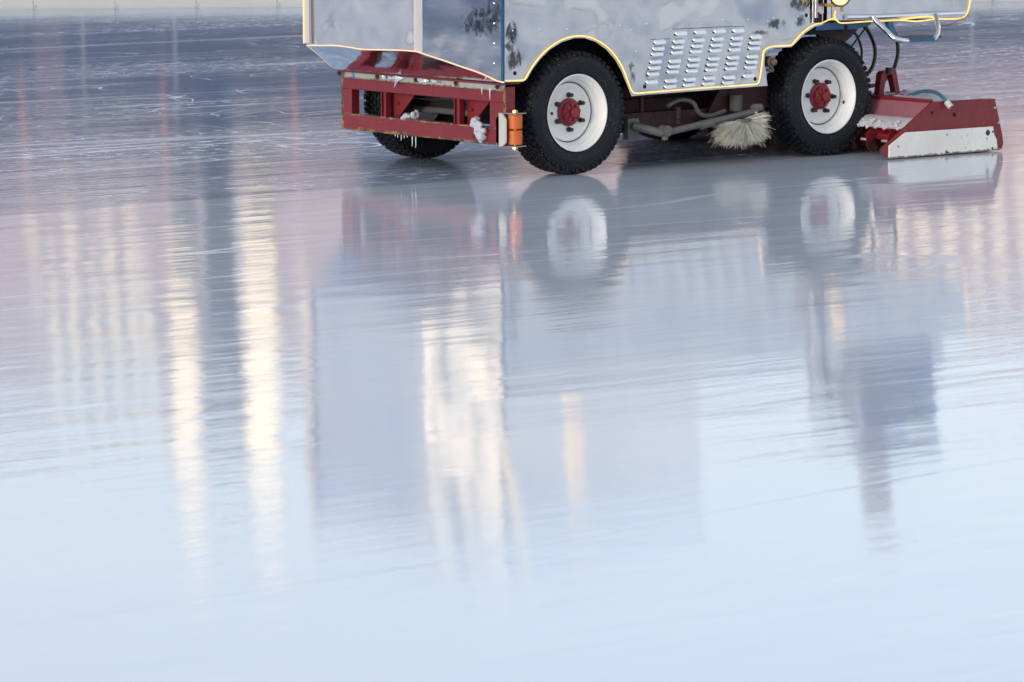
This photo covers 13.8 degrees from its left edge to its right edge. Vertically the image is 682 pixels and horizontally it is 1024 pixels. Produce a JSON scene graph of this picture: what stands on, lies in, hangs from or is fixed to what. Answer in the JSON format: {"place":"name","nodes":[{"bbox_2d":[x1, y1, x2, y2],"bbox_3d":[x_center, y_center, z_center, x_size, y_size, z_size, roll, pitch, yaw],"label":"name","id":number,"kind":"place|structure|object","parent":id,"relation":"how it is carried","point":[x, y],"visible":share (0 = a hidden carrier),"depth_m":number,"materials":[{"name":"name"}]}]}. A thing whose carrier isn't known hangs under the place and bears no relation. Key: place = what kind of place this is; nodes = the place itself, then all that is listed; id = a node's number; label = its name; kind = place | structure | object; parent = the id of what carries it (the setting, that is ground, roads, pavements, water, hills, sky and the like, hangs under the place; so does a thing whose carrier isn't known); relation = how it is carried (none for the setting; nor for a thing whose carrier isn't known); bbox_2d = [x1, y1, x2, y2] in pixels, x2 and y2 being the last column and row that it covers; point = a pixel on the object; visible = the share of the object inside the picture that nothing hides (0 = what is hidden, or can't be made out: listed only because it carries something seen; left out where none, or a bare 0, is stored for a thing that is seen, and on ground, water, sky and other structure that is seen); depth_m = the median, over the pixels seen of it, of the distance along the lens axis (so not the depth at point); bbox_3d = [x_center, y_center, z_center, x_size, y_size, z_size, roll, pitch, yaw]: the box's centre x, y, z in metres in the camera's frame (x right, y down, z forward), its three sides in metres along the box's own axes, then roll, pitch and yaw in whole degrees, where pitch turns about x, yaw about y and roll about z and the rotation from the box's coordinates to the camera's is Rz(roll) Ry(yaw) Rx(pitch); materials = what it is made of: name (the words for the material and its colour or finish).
{"place":"outdoors","nodes":[
{"label":"outdoors","id":0,"kind":"place"},
{"bbox_2d":[0,2,1023,681],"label":"ice","id":1,"kind":"structure","parent":0,"point":[298,382],"depth_m":16.54,"materials":[{"name":"white ice"}]},
{"bbox_2d":[303,0,1002,173],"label":"ice resurfacer","id":2,"kind":"object","parent":1,"relation":"on","point":[586,82],"visible":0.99,"depth_m":25.92,"materials":[{"name":"metal"}]},
{"bbox_2d":[400,110,419,119],"bbox_3d":[-0.624,-1.377,25.881,0.067,0.073,0.150,-6,10,-38],"label":"snow clump","id":3,"kind":"object","parent":2,"relation":"on","point":[415,115],"visible":1,"depth_m":25.84,"materials":[{"name":"white snow"}]},
{"bbox_2d":[470,116,487,142],"bbox_3d":[-0.198,-1.258,25.299,0.058,0.158,0.145,-6,10,-38],"label":"snow clump","id":4,"kind":"object","parent":2,"relation":"attached to","point":[480,131],"visible":1,"depth_m":25.28,"materials":[{"name":"white snow"}]},
{"bbox_2d":[872,90,983,100],"bbox_3d":[2.609,-1.558,27.188,0.469,0.062,0.874,-6,10,-38],"label":"snow clump","id":5,"kind":"object","parent":2,"relation":"on","point":[934,97],"visible":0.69,"depth_m":27.05,"materials":[{"name":"white snow"}]},
{"label":"ground","id":6,"kind":"structure","parent":0,"visible":0},
{"bbox_2d":[0,0,1023,8],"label":"rink kerb","id":7,"kind":"structure","parent":6,"relation":"on","point":[52,4],"depth_m":44.54,"materials":[{"name":"grey"}]}
]}

